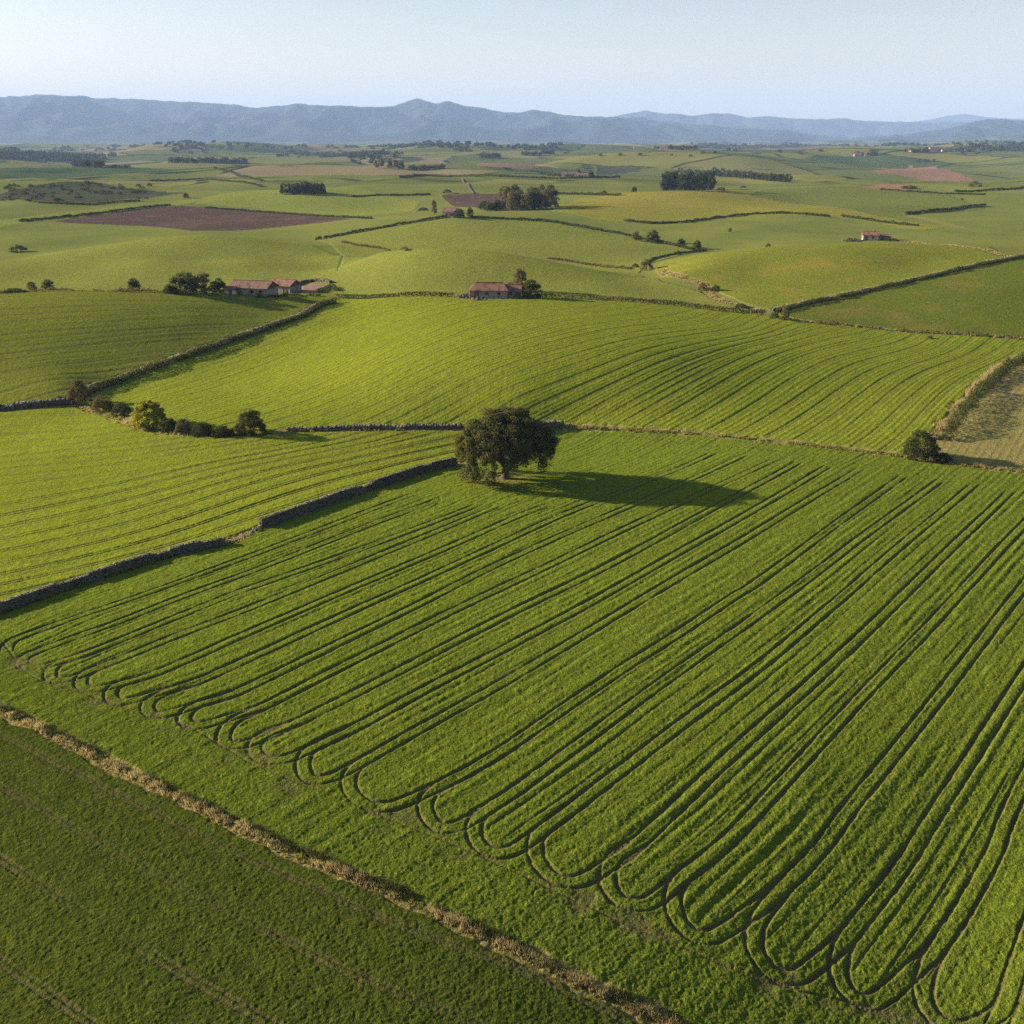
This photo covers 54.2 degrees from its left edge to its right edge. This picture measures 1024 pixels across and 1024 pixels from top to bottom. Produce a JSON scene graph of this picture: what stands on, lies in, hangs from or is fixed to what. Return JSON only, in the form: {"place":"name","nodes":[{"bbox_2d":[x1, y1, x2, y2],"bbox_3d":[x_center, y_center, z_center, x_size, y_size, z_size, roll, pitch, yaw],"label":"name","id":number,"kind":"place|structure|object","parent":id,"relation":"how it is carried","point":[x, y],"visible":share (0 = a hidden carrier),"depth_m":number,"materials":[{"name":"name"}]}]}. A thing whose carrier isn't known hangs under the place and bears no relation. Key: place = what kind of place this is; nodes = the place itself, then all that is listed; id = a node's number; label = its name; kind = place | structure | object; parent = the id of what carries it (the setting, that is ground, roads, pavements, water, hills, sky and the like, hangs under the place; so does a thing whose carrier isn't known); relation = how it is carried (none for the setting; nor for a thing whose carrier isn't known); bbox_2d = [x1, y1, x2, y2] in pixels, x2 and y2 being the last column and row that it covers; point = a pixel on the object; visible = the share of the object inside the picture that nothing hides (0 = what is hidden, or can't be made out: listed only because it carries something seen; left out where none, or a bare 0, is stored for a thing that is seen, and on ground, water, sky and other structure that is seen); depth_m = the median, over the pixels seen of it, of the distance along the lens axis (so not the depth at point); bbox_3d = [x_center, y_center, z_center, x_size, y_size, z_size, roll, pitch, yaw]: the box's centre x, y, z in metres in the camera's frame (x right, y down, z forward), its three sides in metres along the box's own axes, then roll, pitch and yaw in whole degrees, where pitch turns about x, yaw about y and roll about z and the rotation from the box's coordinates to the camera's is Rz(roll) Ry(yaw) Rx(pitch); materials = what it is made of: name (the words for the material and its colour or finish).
{"place":"outdoors","nodes":[
{"label":"outdoors","id":0,"kind":"place"},
{"bbox_2d":[0,181,182,202],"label":"field","id":1,"kind":"structure","parent":0,"point":[91,197],"depth_m":1007.13,"materials":[{"name":"plant"}]},
{"bbox_2d":[0,199,200,227],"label":"field","id":2,"kind":"structure","parent":0,"point":[9,222],"depth_m":845.11,"materials":[{"name":"plant"}]},
{"bbox_2d":[19,203,169,221],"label":"hedgerow","id":3,"kind":"object","parent":2,"relation":"on","point":[79,214],"visible":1,"depth_m":830.90,"materials":[{"name":"green plant"}]},
{"bbox_2d":[0,289,334,404],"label":"field","id":4,"kind":"structure","parent":0,"point":[54,344],"depth_m":295.31,"materials":[{"name":"plant"}]},
{"bbox_2d":[9,287,225,294],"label":"hedgerow","id":5,"kind":"object","parent":4,"relation":"on","point":[118,290],"visible":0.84,"depth_m":332.19,"materials":[{"name":"green plant"}]},
{"bbox_2d":[167,272,203,294],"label":"tree","id":6,"kind":"object","parent":4,"relation":"on","point":[187,282],"visible":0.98,"depth_m":330.19,"materials":[{"name":"green plant"}]},
{"bbox_2d":[194,271,217,293],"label":"tree","id":7,"kind":"object","parent":4,"relation":"on","point":[204,279],"visible":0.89,"depth_m":334.70,"materials":[{"name":"green plant"}]},
{"bbox_2d":[212,277,226,293],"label":"tree","id":8,"kind":"object","parent":4,"relation":"on","point":[220,284],"visible":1,"depth_m":337.64,"materials":[{"name":"green plant"}]},
{"bbox_2d":[229,279,279,296],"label":"barn","id":9,"kind":"structure","parent":4,"relation":"on","point":[252,287],"depth_m":339.34,"materials":[{"name":"tile"}]},
{"bbox_2d":[270,278,302,292],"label":"barn","id":10,"kind":"structure","parent":4,"relation":"on","point":[289,285],"depth_m":372.61,"materials":[{"name":"tile"}]},
{"bbox_2d":[254,292,321,297],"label":"hedgerow","id":11,"kind":"object","parent":4,"relation":"on","point":[285,295],"visible":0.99,"depth_m":343.71,"materials":[{"name":"green plant"}]},
{"bbox_2d":[299,284,325,292],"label":"yard","id":12,"kind":"structure","parent":4,"relation":"on","point":[311,288],"depth_m":383.62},
{"bbox_2d":[0,235,342,291],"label":"field","id":13,"kind":"structure","parent":0,"point":[155,263],"depth_m":451.00,"materials":[{"name":"plant"}]},
{"bbox_2d":[54,205,349,230],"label":"field","id":14,"kind":"structure","parent":0,"point":[191,218],"depth_m":782.84,"materials":[{"name":"soil"}]},
{"bbox_2d":[205,206,371,218],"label":"hedgerow","id":15,"kind":"object","parent":14,"relation":"on","point":[319,215],"visible":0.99,"depth_m":820.80,"materials":[{"name":"green plant"}]},
{"bbox_2d":[0,405,467,600],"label":"field","id":16,"kind":"structure","parent":0,"point":[82,492],"depth_m":191.18,"materials":[{"name":"plant"}]},
{"bbox_2d":[0,544,224,614],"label":"grass tufts","id":17,"kind":"object","parent":16,"relation":"on","point":[49,594],"visible":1,"depth_m":146.32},
{"bbox_2d":[0,536,226,611],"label":"stone wall","id":18,"kind":"structure","parent":16,"relation":"on","point":[25,598],"depth_m":145.21,"materials":[{"name":"grey stone"}]},
{"bbox_2d":[210,425,233,438],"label":"bush","id":19,"kind":"object","parent":16,"relation":"on","point":[222,430],"visible":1,"depth_m":214.94,"materials":[{"name":"green plant"}]},
{"bbox_2d":[225,525,270,544],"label":"dry grass","id":20,"kind":"structure","parent":16,"relation":"on","point":[243,535],"depth_m":160.19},
{"bbox_2d":[235,408,266,436],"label":"bush","id":21,"kind":"object","parent":16,"relation":"on","point":[244,420],"visible":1,"depth_m":214.94,"materials":[{"name":"green plant"}]},
{"bbox_2d":[259,457,457,526],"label":"stone wall","id":22,"kind":"structure","parent":16,"relation":"on","point":[311,505],"depth_m":178.13,"materials":[{"name":"grey stone"}]},
{"bbox_2d":[286,423,461,431],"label":"stone wall","id":23,"kind":"structure","parent":16,"relation":"on","point":[407,425],"depth_m":218.63,"materials":[{"name":"stone"}]},
{"bbox_2d":[196,187,420,215],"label":"field","id":24,"kind":"structure","parent":0,"point":[337,201],"depth_m":956.79,"materials":[{"name":"plant"}]},
{"bbox_2d":[351,193,430,196],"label":"hedgerow","id":25,"kind":"object","parent":24,"relation":"on","point":[394,194],"visible":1,"depth_m":1009.21,"materials":[{"name":"green plant"}]},
{"bbox_2d":[0,712,665,1023],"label":"field","id":26,"kind":"structure","parent":0,"point":[123,900],"depth_m":78.30,"materials":[{"name":"plant"}]},
{"bbox_2d":[0,704,690,1023],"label":"dry grass","id":27,"kind":"structure","parent":26,"relation":"on","point":[451,919],"depth_m":84.77,"materials":[{"name":"plant"}]},
{"bbox_2d":[0,94,845,143],"bbox_3d":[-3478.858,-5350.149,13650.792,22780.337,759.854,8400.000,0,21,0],"label":"mountain range","id":28,"kind":"structure","parent":0,"point":[57,118],"depth_m":12044.60,"materials":[{"name":"blue stone"}]},
{"bbox_2d":[443,193,533,210],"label":"field","id":29,"kind":"structure","parent":0,"point":[465,199],"depth_m":970.32,"materials":[{"name":"soil"}]},
{"bbox_2d":[318,218,693,272],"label":"field","id":30,"kind":"structure","parent":0,"point":[541,240],"depth_m":558.99,"materials":[{"name":"plant"}]},
{"bbox_2d":[341,241,408,250],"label":"hedgerow","id":31,"kind":"object","parent":30,"relation":"on","point":[406,248],"visible":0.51,"depth_m":541.65,"materials":[{"name":"green plant"}]},
{"bbox_2d":[315,215,444,239],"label":"hedgerow","id":32,"kind":"object","parent":30,"relation":"on","point":[379,227],"visible":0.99,"depth_m":629.09,"materials":[{"name":"green plant"}]},
{"bbox_2d":[469,215,706,250],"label":"hedgerow","id":33,"kind":"object","parent":30,"relation":"on","point":[612,231],"visible":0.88,"depth_m":637.92,"materials":[{"name":"green plant"}]},
{"bbox_2d":[547,257,631,268],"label":"hedgerow","id":34,"kind":"object","parent":30,"relation":"on","point":[599,265],"visible":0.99,"depth_m":471.17,"materials":[{"name":"green plant"}]},
{"bbox_2d":[0,430,1023,1023],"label":"field","id":35,"kind":"structure","parent":0,"point":[702,728],"depth_m":113.66,"materials":[{"name":"plant"}]},
{"bbox_2d":[454,406,560,487],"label":"oak tree","id":36,"kind":"object","parent":35,"relation":"on","point":[507,438],"visible":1,"depth_m":180.13,"materials":[{"name":"green plant"}]},
{"bbox_2d":[930,452,954,462],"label":"bush","id":37,"kind":"object","parent":35,"relation":"on","point":[942,455],"visible":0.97,"depth_m":197.65,"materials":[{"name":"green plant"}]},
{"bbox_2d":[0,141,1023,433],"bbox_3d":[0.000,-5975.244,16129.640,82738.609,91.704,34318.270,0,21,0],"label":"ground","id":38,"kind":"structure","parent":0,"point":[996,221],"depth_m":1270.47,"materials":[{"name":"plant"}]},
{"bbox_2d":[0,398,74,411],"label":"stone wall","id":39,"kind":"structure","parent":38,"relation":"on","point":[36,404],"depth_m":246.96,"materials":[{"name":"stone"}]},
{"bbox_2d":[0,148,116,162],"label":"woodland","id":40,"kind":"object","parent":38,"relation":"on","point":[16,154],"visible":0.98,"depth_m":3201.94,"materials":[{"name":"plant"}]},
{"bbox_2d":[0,195,139,204],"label":"hedgerow","id":41,"kind":"object","parent":38,"relation":"on","point":[77,203],"visible":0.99,"depth_m":900.04,"materials":[{"name":"green plant"}]},
{"bbox_2d":[66,379,92,404],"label":"bush","id":42,"kind":"object","parent":38,"relation":"on","point":[77,390],"visible":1,"depth_m":247.25,"materials":[{"name":"green plant"}]},
{"bbox_2d":[5,140,202,153],"bbox_3d":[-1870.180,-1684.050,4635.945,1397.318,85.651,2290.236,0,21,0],"label":"woodland","id":43,"kind":"object","parent":38,"relation":"on","point":[114,149],"visible":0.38,"depth_m":4192.76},
{"bbox_2d":[149,177,262,186],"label":"hedgerow","id":44,"kind":"object","parent":38,"relation":"on","point":[247,182],"visible":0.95,"depth_m":1433.43,"materials":[{"name":"green plant"}]},
{"bbox_2d":[81,301,333,395],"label":"stone wall","id":45,"kind":"structure","parent":38,"relation":"on","point":[253,329],"depth_m":290.78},
{"bbox_2d":[110,139,306,152],"bbox_3d":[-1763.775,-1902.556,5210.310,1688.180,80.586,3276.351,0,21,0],"label":"woodland","id":46,"kind":"object","parent":38,"relation":"on","point":[202,143],"visible":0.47,"depth_m":4214.55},
{"bbox_2d":[213,166,262,180],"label":"hedgerow","id":47,"kind":"object","parent":38,"relation":"on","point":[239,175],"visible":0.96,"depth_m":1522.46,"materials":[{"name":"green plant"}]},
{"bbox_2d":[275,148,403,163],"bbox_3d":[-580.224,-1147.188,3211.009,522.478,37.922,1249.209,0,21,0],"label":"woodland","id":48,"kind":"object","parent":38,"relation":"on","point":[373,155],"visible":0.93,"depth_m":3039.18,"materials":[{"name":"plant"}]},
{"bbox_2d":[326,140,566,151],"bbox_3d":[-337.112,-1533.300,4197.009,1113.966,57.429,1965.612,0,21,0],"label":"woodland","id":49,"kind":"object","parent":38,"relation":"on","point":[448,144],"visible":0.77,"depth_m":3908.57,"materials":[{"name":"plant"}]},
{"bbox_2d":[441,208,456,217],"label":"farmhouse","id":50,"kind":"object","parent":38,"relation":"on","point":[447,212],"visible":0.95,"depth_m":657.98,"materials":[{"name":"paint"}]},
{"bbox_2d":[468,282,508,298],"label":"farmhouse","id":51,"kind":"object","parent":38,"relation":"on","point":[495,290],"visible":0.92,"depth_m":328.41,"materials":[{"name":"tile"}]},
{"bbox_2d":[399,173,619,178],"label":"hedgerow","id":52,"kind":"object","parent":38,"relation":"on","point":[497,175],"visible":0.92,"depth_m":1356.84,"materials":[{"name":"green plant"}]},
{"bbox_2d":[504,190,520,210],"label":"tree","id":53,"kind":"object","parent":38,"relation":"on","point":[511,200],"visible":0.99,"depth_m":772.49,"materials":[{"name":"green plant"}]},
{"bbox_2d":[519,191,535,210],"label":"tree","id":54,"kind":"object","parent":38,"relation":"on","point":[524,201],"visible":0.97,"depth_m":767.60,"materials":[{"name":"green plant"}]},
{"bbox_2d":[521,279,542,298],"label":"tree","id":55,"kind":"object","parent":38,"relation":"on","point":[528,286],"visible":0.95,"depth_m":329.48,"materials":[{"name":"green plant"}]},
{"bbox_2d":[527,186,544,209],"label":"tree","id":56,"kind":"object","parent":38,"relation":"on","point":[536,196],"visible":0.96,"depth_m":767.77,"materials":[{"name":"green plant"}]},
{"bbox_2d":[71,402,1023,472],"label":"dry grass","id":57,"kind":"structure","parent":38,"relation":"on","point":[895,453],"depth_m":216.08,"materials":[{"name":"plant"}]},
{"bbox_2d":[538,188,556,208],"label":"tree","id":58,"kind":"object","parent":38,"relation":"on","point":[547,193],"visible":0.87,"depth_m":776.37,"materials":[{"name":"green plant"}]},
{"bbox_2d":[645,230,659,242],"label":"tree","id":59,"kind":"object","parent":38,"relation":"on","point":[654,237],"visible":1,"depth_m":573.80,"materials":[{"name":"green plant"}]},
{"bbox_2d":[690,139,1023,149],"bbox_3d":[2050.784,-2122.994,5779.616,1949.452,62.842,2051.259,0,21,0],"label":"woodland","id":60,"kind":"object","parent":38,"relation":"on","point":[892,143],"visible":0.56,"depth_m":5663.94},
{"bbox_2d":[861,229,879,240],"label":"farmhouse","id":61,"kind":"object","parent":38,"relation":"on","point":[874,235],"visible":0.98,"depth_m":557.12,"materials":[{"name":"paint"}]},
{"bbox_2d":[770,254,1023,311],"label":"stone wall","id":62,"kind":"structure","parent":38,"relation":"on","point":[857,290],"depth_m":352.89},
{"bbox_2d":[885,239,1011,256],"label":"dry grass","id":63,"kind":"structure","parent":38,"relation":"on","point":[988,250],"depth_m":452.55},
{"bbox_2d":[951,141,1023,151],"bbox_3d":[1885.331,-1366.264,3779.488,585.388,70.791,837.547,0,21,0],"label":"woodland","id":64,"kind":"object","parent":38,"relation":"on","point":[1004,147],"visible":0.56,"depth_m":3614.07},
{"bbox_2d":[954,186,1023,191],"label":"hedgerow","id":65,"kind":"object","parent":38,"relation":"on","point":[997,188],"visible":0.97,"depth_m":1029.54,"materials":[{"name":"green plant"}]},
{"bbox_2d":[0,0,1023,121],"label":"sky","id":66,"kind":"structure","parent":0,"point":[864,60],"materials":[{"name":"blue"}]},
{"bbox_2d":[478,162,557,169],"bbox_3d":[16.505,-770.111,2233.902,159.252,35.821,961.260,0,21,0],"label":"field","id":67,"kind":"structure","parent":0,"point":[519,166],"depth_m":1824.24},
{"bbox_2d":[335,248,758,311],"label":"field","id":68,"kind":"structure","parent":0,"point":[456,272],"depth_m":375.14,"materials":[{"name":"plant"}]},
{"bbox_2d":[505,284,522,297],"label":"barn","id":69,"kind":"structure","parent":68,"relation":"on","point":[514,290],"depth_m":329.98,"materials":[{"name":"stone"}]},
{"bbox_2d":[513,267,526,290],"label":"tree","id":70,"kind":"object","parent":68,"relation":"on","point":[523,273],"visible":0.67,"depth_m":346.23,"materials":[{"name":"green plant"}]},
{"bbox_2d":[76,296,1023,455],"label":"field","id":71,"kind":"structure","parent":0,"point":[401,360],"depth_m":250.94,"materials":[{"name":"plant"}]},
{"bbox_2d":[92,395,113,412],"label":"bush","id":72,"kind":"object","parent":71,"relation":"on","point":[107,402],"visible":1,"depth_m":241.71,"materials":[{"name":"green plant"}]},
{"bbox_2d":[110,403,132,416],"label":"bush","id":73,"kind":"object","parent":71,"relation":"on","point":[119,408],"visible":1,"depth_m":236.51,"materials":[{"name":"green plant"}]},
{"bbox_2d":[129,399,166,428],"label":"bush","id":74,"kind":"object","parent":71,"relation":"on","point":[139,413],"visible":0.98,"depth_m":223.09,"materials":[{"name":"green plant"}]},
{"bbox_2d":[159,418,176,432],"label":"bush","id":75,"kind":"object","parent":71,"relation":"on","point":[166,424],"visible":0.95,"depth_m":220.50,"materials":[{"name":"green plant"}]},
{"bbox_2d":[173,418,191,433],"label":"bush","id":76,"kind":"object","parent":71,"relation":"on","point":[180,423],"visible":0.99,"depth_m":218.38,"materials":[{"name":"green plant"}]},
{"bbox_2d":[190,422,213,436],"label":"bush","id":77,"kind":"object","parent":71,"relation":"on","point":[201,427],"visible":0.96,"depth_m":216.22,"materials":[{"name":"green plant"}]},
{"bbox_2d":[80,297,339,396],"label":"hedgerow","id":78,"kind":"object","parent":71,"relation":"on","point":[127,376],"visible":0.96,"depth_m":287.56,"materials":[{"name":"green plant"}]},
{"bbox_2d":[335,291,454,298],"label":"hedgerow","id":79,"kind":"object","parent":71,"relation":"on","point":[380,295],"visible":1,"depth_m":338.96,"materials":[{"name":"green plant"}]},
{"bbox_2d":[518,292,764,313],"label":"hedgerow","id":80,"kind":"object","parent":71,"relation":"on","point":[625,298],"visible":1,"depth_m":329.08,"materials":[{"name":"green plant"}]},
{"bbox_2d":[790,317,1023,337],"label":"hedgerow","id":81,"kind":"object","parent":71,"relation":"on","point":[955,332],"visible":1,"depth_m":300.56,"materials":[{"name":"green plant"}]},
{"bbox_2d":[792,319,1023,338],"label":"dry grass","id":82,"kind":"structure","parent":71,"relation":"on","point":[888,329],"depth_m":301.74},
{"bbox_2d":[930,354,1021,438],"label":"dry grass","id":83,"kind":"structure","parent":71,"relation":"on","point":[943,422],"depth_m":236.91,"materials":[{"name":"plant"}]},
{"bbox_2d":[939,352,1023,440],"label":"hedgerow","id":84,"kind":"object","parent":71,"relation":"on","point":[983,386],"visible":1,"depth_m":233.84,"materials":[{"name":"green plant"}]},
{"bbox_2d":[596,165,648,174],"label":"field","id":85,"kind":"structure","parent":0,"point":[610,170],"depth_m":2054.74,"materials":[{"name":"plant"}]},
{"bbox_2d":[271,134,1023,144],"bbox_3d":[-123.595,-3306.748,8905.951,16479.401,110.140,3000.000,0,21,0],"label":"foothills","id":86,"kind":"structure","parent":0,"point":[1016,138],"depth_m":8919.83,"materials":[{"name":"blue stone"}]},
{"bbox_2d":[554,190,944,229],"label":"field","id":87,"kind":"structure","parent":0,"point":[665,206],"depth_m":789.48,"materials":[{"name":"plant"}]},
{"bbox_2d":[558,192,620,195],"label":"hedgerow","id":88,"kind":"object","parent":87,"relation":"on","point":[592,193],"visible":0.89,"depth_m":976.69,"materials":[{"name":"green plant"}]},
{"bbox_2d":[623,211,829,223],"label":"hedgerow","id":89,"kind":"object","parent":87,"relation":"on","point":[720,216],"visible":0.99,"depth_m":708.18,"materials":[{"name":"green plant"}]},
{"bbox_2d":[841,214,919,225],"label":"hedgerow","id":90,"kind":"object","parent":87,"relation":"on","point":[878,220],"visible":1,"depth_m":671.37,"materials":[{"name":"green plant"}]},
{"bbox_2d":[614,110,974,138],"bbox_3d":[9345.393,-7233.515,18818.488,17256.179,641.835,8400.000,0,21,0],"label":"mountain range","id":91,"kind":"structure","parent":0,"point":[846,128],"depth_m":18083.47,"materials":[{"name":"blue stone"}]},
{"bbox_2d":[656,242,1006,308],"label":"field","id":92,"kind":"structure","parent":0,"point":[770,277],"depth_m":399.20,"materials":[{"name":"plant"}]},
{"bbox_2d":[657,268,767,312],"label":"dry grass","id":93,"kind":"structure","parent":92,"relation":"on","point":[708,288],"depth_m":361.60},
{"bbox_2d":[749,184,983,216],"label":"field","id":94,"kind":"structure","parent":0,"point":[882,203],"depth_m":924.08,"materials":[{"name":"plant"}]},
{"bbox_2d":[880,188,985,194],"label":"hedgerow","id":95,"kind":"object","parent":94,"relation":"on","point":[918,191],"visible":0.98,"depth_m":959.97,"materials":[{"name":"green plant"}]},
{"bbox_2d":[904,203,985,214],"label":"hedgerow","id":96,"kind":"object","parent":94,"relation":"on","point":[945,209],"visible":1,"depth_m":774.85,"materials":[{"name":"green plant"}]},
{"bbox_2d":[861,184,909,189],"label":"field","id":97,"kind":"structure","parent":0,"point":[889,186],"depth_m":1166.74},
{"bbox_2d":[779,258,1023,336],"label":"field","id":98,"kind":"structure","parent":0,"point":[986,299],"depth_m":328.89,"materials":[{"name":"plant"}]},
{"bbox_2d":[775,255,1023,312],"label":"hedgerow","id":99,"kind":"object","parent":98,"relation":"on","point":[908,281],"visible":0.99,"depth_m":359.33,"materials":[{"name":"green plant"}]},
{"bbox_2d":[871,165,973,181],"bbox_3d":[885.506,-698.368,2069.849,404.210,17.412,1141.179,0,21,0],"label":"field","id":100,"kind":"structure","parent":0,"point":[933,173],"depth_m":1997.37,"materials":[{"name":"soil"}]},
{"bbox_2d":[842,119,1023,140],"bbox_3d":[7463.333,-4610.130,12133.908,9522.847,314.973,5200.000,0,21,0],"label":"mountain range","id":101,"kind":"structure","parent":0,"point":[1001,127],"depth_m":11486.83,"materials":[{"name":"blue stone"}]},
{"bbox_2d":[904,360,1023,470],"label":"field","id":102,"kind":"structure","parent":0,"point":[991,431],"depth_m":215.46,"materials":[{"name":"plant"}]},
{"bbox_2d":[901,429,940,460],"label":"bush","id":103,"kind":"object","parent":102,"relation":"on","point":[914,445],"visible":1,"depth_m":198.29,"materials":[{"name":"green plant"}]},
{"bbox_2d":[915,114,1023,121],"bbox_3d":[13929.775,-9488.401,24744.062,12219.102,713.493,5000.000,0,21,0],"label":"mountain range","id":104,"kind":"structure","parent":0,"point":[962,118],"depth_m":24949.01,"materials":[{"name":"blue stone"}]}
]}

